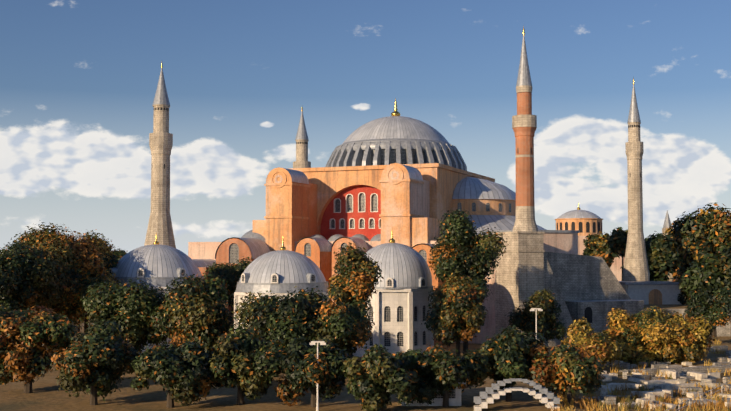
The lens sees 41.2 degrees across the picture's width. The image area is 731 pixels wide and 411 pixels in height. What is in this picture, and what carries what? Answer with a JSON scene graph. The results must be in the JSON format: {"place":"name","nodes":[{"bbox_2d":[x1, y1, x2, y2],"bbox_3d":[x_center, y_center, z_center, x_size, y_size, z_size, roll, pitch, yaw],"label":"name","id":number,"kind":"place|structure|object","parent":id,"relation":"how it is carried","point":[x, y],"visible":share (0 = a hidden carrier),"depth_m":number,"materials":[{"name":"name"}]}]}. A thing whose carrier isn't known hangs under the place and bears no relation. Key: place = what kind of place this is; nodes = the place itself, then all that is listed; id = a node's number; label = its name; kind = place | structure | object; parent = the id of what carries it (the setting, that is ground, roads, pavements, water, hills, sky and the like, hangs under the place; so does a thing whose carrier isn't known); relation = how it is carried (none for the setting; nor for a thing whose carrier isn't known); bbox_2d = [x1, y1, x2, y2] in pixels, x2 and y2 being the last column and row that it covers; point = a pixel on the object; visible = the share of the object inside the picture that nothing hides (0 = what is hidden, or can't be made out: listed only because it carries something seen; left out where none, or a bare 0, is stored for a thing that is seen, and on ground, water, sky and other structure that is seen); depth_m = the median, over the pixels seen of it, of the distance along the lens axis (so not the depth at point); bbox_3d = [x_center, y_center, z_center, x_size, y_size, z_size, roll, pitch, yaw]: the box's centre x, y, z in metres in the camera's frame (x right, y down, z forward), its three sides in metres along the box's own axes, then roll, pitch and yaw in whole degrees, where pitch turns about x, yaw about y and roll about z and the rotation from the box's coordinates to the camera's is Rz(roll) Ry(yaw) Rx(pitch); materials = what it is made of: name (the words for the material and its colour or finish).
{"place":"outdoors","nodes":[
{"label":"outdoors","id":0,"kind":"place"},
{"bbox_2d":[0,319,730,410],"bbox_3d":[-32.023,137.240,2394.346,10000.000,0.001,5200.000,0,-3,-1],"label":"ground","id":1,"kind":"structure","parent":0,"point":[46,394],"depth_m":119.11,"materials":[{"name":"brown soil"}]},
{"bbox_2d":[0,241,61,314],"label":"tree","id":2,"kind":"object","parent":1,"relation":"on","point":[20,271],"visible":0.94,"depth_m":155.12,"materials":[{"name":"green plant"}]},
{"bbox_2d":[0,304,84,392],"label":"tree","id":3,"kind":"object","parent":1,"relation":"on","point":[26,356],"visible":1,"depth_m":122.62,"materials":[{"name":"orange plant"}]},
{"bbox_2d":[0,220,123,354],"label":"tree","id":4,"kind":"object","parent":1,"relation":"on","point":[79,274],"visible":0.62,"depth_m":166.83,"materials":[{"name":"green plant"}]},
{"bbox_2d":[73,307,98,331],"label":"tree","id":5,"kind":"object","parent":1,"relation":"on","point":[82,321],"depth_m":207.48,"materials":[{"name":"green plant"}]},
{"bbox_2d":[51,320,140,404],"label":"tree","id":6,"kind":"object","parent":1,"relation":"on","point":[97,360],"visible":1,"depth_m":112.68,"materials":[{"name":"green plant"}]},
{"bbox_2d":[76,229,119,334],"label":"tree","id":7,"kind":"object","parent":1,"relation":"on","point":[104,248],"visible":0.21,"depth_m":176.85,"materials":[{"name":"green plant"}]},
{"bbox_2d":[110,248,126,259],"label":"tree","id":8,"kind":"object","parent":1,"relation":"on","point":[121,253],"visible":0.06,"depth_m":200.37,"materials":[{"name":"green plant"}]},
{"bbox_2d":[77,278,172,370],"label":"tree","id":9,"kind":"object","parent":1,"relation":"on","point":[130,308],"visible":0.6,"depth_m":142.56,"materials":[{"name":"green plant"}]},
{"bbox_2d":[109,233,203,353],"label":"mausoleum","id":10,"kind":"structure","parent":1,"relation":"on","point":[156,264],"depth_m":176.09,"materials":[{"name":"grey metal"}]},
{"bbox_2d":[144,63,175,247],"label":"minaret","id":11,"kind":"object","parent":1,"relation":"on","point":[160,145],"visible":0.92,"depth_m":222.59,"materials":[{"name":"beige stone"}]},
{"bbox_2d":[129,338,212,407],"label":"tree","id":12,"kind":"object","parent":1,"relation":"on","point":[181,376],"visible":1,"depth_m":110.70,"materials":[{"name":"green plant"}]},
{"bbox_2d":[148,272,236,366],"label":"tree","id":13,"kind":"object","parent":1,"relation":"on","point":[192,311],"visible":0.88,"depth_m":139.84,"materials":[{"name":"green plant"}]},
{"bbox_2d":[202,256,253,333],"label":"tree","id":14,"kind":"object","parent":1,"relation":"on","point":[231,274],"visible":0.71,"depth_m":195.44,"materials":[{"name":"green plant"}]},
{"bbox_2d":[201,323,287,404],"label":"tree","id":15,"kind":"object","parent":1,"relation":"on","point":[249,362],"visible":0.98,"depth_m":113.18,"materials":[{"name":"green plant"}]},
{"bbox_2d":[234,239,328,333],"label":"mausoleum","id":16,"kind":"structure","parent":1,"relation":"on","point":[282,271],"depth_m":168.14,"materials":[{"name":"grey metal"}]},
{"bbox_2d":[231,286,333,379],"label":"tree","id":17,"kind":"object","parent":1,"relation":"on","point":[286,318],"visible":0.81,"depth_m":133.34,"materials":[{"name":"green plant"}]},
{"bbox_2d":[293,107,310,167],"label":"minaret","id":18,"kind":"object","parent":1,"relation":"on","point":[301,140],"visible":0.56,"depth_m":291.94,"materials":[{"name":"beige stone"}]},
{"bbox_2d":[272,336,350,406],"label":"tree","id":19,"kind":"object","parent":1,"relation":"on","point":[303,368],"visible":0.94,"depth_m":111.74,"materials":[{"name":"green plant"}]},
{"bbox_2d":[192,230,442,344],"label":"annexes","id":20,"kind":"structure","parent":1,"relation":"on","point":[232,250],"depth_m":203.51,"materials":[{"name":"brick"}]},
{"bbox_2d":[310,341,325,410],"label":"street lamp","id":21,"kind":"object","parent":1,"relation":"on","point":[321,343],"visible":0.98,"depth_m":109.52,"materials":[{"name":"white metal"}]},
{"bbox_2d":[188,138,494,343],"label":"mosque building","id":22,"kind":"structure","parent":1,"relation":"on","point":[401,188],"depth_m":215.96,"materials":[{"name":"pink paint"}]},
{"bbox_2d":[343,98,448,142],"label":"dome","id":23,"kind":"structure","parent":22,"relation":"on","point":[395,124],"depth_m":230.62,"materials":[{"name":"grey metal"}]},
{"bbox_2d":[441,176,546,239],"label":"half dome","id":24,"kind":"structure","parent":22,"relation":"attached to","point":[486,204],"depth_m":220.37,"materials":[{"name":"paint"}]},
{"bbox_2d":[308,297,374,367],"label":"tree","id":25,"kind":"object","parent":1,"relation":"on","point":[345,325],"visible":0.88,"depth_m":133.10,"materials":[{"name":"green plant"}]},
{"bbox_2d":[326,242,383,357],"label":"tree","id":26,"kind":"object","parent":1,"relation":"on","point":[356,278],"visible":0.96,"depth_m":145.89,"materials":[{"name":"green plant"}]},
{"bbox_2d":[339,344,419,410],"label":"tree","id":27,"kind":"object","parent":1,"relation":"on","point":[381,379],"visible":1,"depth_m":107.63,"materials":[{"name":"green plant"}]},
{"bbox_2d":[352,230,433,356],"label":"mausoleum","id":28,"kind":"structure","parent":1,"relation":"on","point":[399,303],"depth_m":166.66,"materials":[{"name":"white stone"}]},
{"bbox_2d":[391,350,420,390],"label":"tree","id":29,"kind":"object","parent":1,"relation":"on","point":[401,356],"visible":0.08,"depth_m":113.16,"materials":[{"name":"green plant"}]},
{"bbox_2d":[401,381,465,405],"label":"ticket kiosk","id":30,"kind":"object","parent":1,"relation":"on","point":[455,399],"visible":0.29,"depth_m":114.06,"materials":[{"name":"white stone"}]},
{"bbox_2d":[405,343,489,406],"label":"tree","id":31,"kind":"object","parent":1,"relation":"on","point":[446,369],"visible":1,"depth_m":112.18,"materials":[{"name":"green plant"}]},
{"bbox_2d":[421,272,488,356],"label":"tree","id":32,"kind":"object","parent":1,"relation":"on","point":[458,310],"visible":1,"depth_m":153.75,"materials":[{"name":"green plant"}]},
{"bbox_2d":[427,208,508,353],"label":"tree","id":33,"kind":"object","parent":1,"relation":"on","point":[461,247],"visible":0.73,"depth_m":163.56,"materials":[{"name":"green plant"}]},
{"bbox_2d":[463,325,551,401],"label":"tree","id":34,"kind":"object","parent":1,"relation":"on","point":[510,353],"visible":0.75,"depth_m":115.64,"materials":[{"name":"green plant"}]},
{"bbox_2d":[474,378,559,410],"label":"stone arch","id":35,"kind":"structure","parent":1,"relation":"on","point":[534,393],"depth_m":109.74,"materials":[{"name":"white stone"}]},
{"bbox_2d":[505,287,567,343],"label":"tree","id":36,"kind":"object","parent":1,"relation":"on","point":[550,325],"visible":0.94,"depth_m":166.05,"materials":[{"name":"green plant"}]},
{"bbox_2d":[530,308,542,332],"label":"street lamp","id":37,"kind":"object","parent":1,"relation":"on","point":[533,309],"visible":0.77,"depth_m":146.01,"materials":[{"name":"white metal"}]},
{"bbox_2d":[491,230,643,346],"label":"buttress","id":38,"kind":"object","parent":1,"relation":"on","point":[591,290],"visible":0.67,"depth_m":192.34,"materials":[{"name":"beige stone"}]},
{"bbox_2d":[512,26,537,230],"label":"minaret","id":39,"kind":"object","parent":38,"relation":"on","point":[524,123],"visible":1,"depth_m":188.12,"materials":[{"name":"red brick"}]},
{"bbox_2d":[529,343,605,406],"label":"tree","id":40,"kind":"object","parent":1,"relation":"on","point":[562,368],"visible":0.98,"depth_m":112.99,"materials":[{"name":"green plant"}]},
{"bbox_2d":[560,317,623,368],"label":"tree","id":41,"kind":"object","parent":1,"relation":"on","point":[580,332],"visible":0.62,"depth_m":145.62,"materials":[{"name":"yellow plant"}]},
{"bbox_2d":[602,307,648,364],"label":"tree","id":42,"kind":"object","parent":1,"relation":"on","point":[622,329],"visible":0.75,"depth_m":156.23,"materials":[{"name":"yellow plant"}]},
{"bbox_2d":[549,337,730,410],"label":"dry grass tufts","id":43,"kind":"object","parent":1,"relation":"on","point":[709,406],"visible":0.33,"depth_m":116.32,"materials":[{"name":"yellow plant"}]},
{"bbox_2d":[628,330,654,365],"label":"bush","id":44,"kind":"object","parent":1,"relation":"on","point":[648,358],"visible":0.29,"depth_m":154.79,"materials":[{"name":"yellow plant"}]},
{"bbox_2d":[579,345,730,409],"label":"stone ruins","id":45,"kind":"object","parent":1,"relation":"on","point":[686,375],"visible":0.62,"depth_m":132.40,"materials":[{"name":"beige stone"}]},
{"bbox_2d":[632,306,688,361],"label":"tree","id":46,"kind":"object","parent":1,"relation":"on","point":[658,330],"visible":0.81,"depth_m":155.10,"materials":[{"name":"yellow plant"}]},
{"bbox_2d":[654,329,700,363],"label":"bush","id":47,"kind":"object","parent":1,"relation":"on","point":[675,357],"visible":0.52,"depth_m":155.15,"materials":[{"name":"yellow plant"}]},
{"bbox_2d":[671,312,715,364],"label":"tree","id":48,"kind":"object","parent":1,"relation":"on","point":[701,329],"visible":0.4,"depth_m":156.22,"materials":[{"name":"yellow plant"}]},
{"bbox_2d":[665,381,729,410],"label":"railing","id":49,"kind":"object","parent":1,"relation":"on","point":[700,397],"visible":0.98,"depth_m":115.38,"materials":[{"name":"white metal"}]},
{"bbox_2d":[683,284,730,336],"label":"tree","id":50,"kind":"object","parent":1,"relation":"on","point":[715,309],"visible":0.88,"depth_m":185.85,"materials":[{"name":"green plant"}]},
{"bbox_2d":[0,0,730,254],"label":"sky","id":51,"kind":"structure","parent":0,"point":[79,79],"materials":[{"name":"blue"}]},
{"bbox_2d":[644,276,730,335],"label":"wall","id":52,"kind":"structure","parent":0,"point":[720,331],"depth_m":210.54,"materials":[{"name":"grey stone"}]},
{"bbox_2d":[555,202,624,280],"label":"domed building","id":53,"kind":"structure","parent":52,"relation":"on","point":[585,223],"depth_m":387.25,"materials":[{"name":"orange brick"}]},
{"bbox_2d":[583,231,618,267],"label":"tree","id":54,"kind":"object","parent":52,"relation":"on","point":[595,244],"visible":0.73,"depth_m":325.13,"materials":[{"name":"green plant"}]},
{"bbox_2d":[606,227,627,280],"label":"tree","id":55,"kind":"object","parent":52,"relation":"on","point":[617,239],"visible":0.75,"depth_m":296.84,"materials":[{"name":"green plant"}]},
{"bbox_2d":[623,76,649,280],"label":"minaret","id":56,"kind":"object","parent":52,"relation":"on","point":[636,267],"visible":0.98,"depth_m":243.32,"materials":[{"name":"beige stone"}]},
{"bbox_2d":[619,281,681,303],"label":"building","id":57,"kind":"structure","parent":52,"relation":"on","point":[657,292],"depth_m":227.84,"materials":[{"name":"white stone"}]},
{"bbox_2d":[621,231,682,280],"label":"tree","id":58,"kind":"object","parent":52,"relation":"on","point":[663,259],"visible":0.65,"depth_m":244.30,"materials":[{"name":"green plant"}]},
{"bbox_2d":[662,211,673,280],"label":"tower of justice","id":59,"kind":"structure","parent":52,"relation":"on","point":[667,222],"depth_m":268.90,"materials":[{"name":"beige stone"}]},
{"bbox_2d":[672,270,690,304],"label":"tree","id":60,"kind":"object","parent":52,"relation":"on","point":[682,300],"visible":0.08,"depth_m":226.89,"materials":[{"name":"green plant"}]},
{"bbox_2d":[663,202,730,277],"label":"tree","id":61,"kind":"object","parent":52,"relation":"on","point":[698,236],"visible":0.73,"depth_m":254.61,"materials":[{"name":"green plant"}]},
{"bbox_2d":[679,246,730,295],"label":"tree","id":62,"kind":"object","parent":52,"relation":"on","point":[711,273],"visible":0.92,"depth_m":211.22,"materials":[{"name":"green plant"}]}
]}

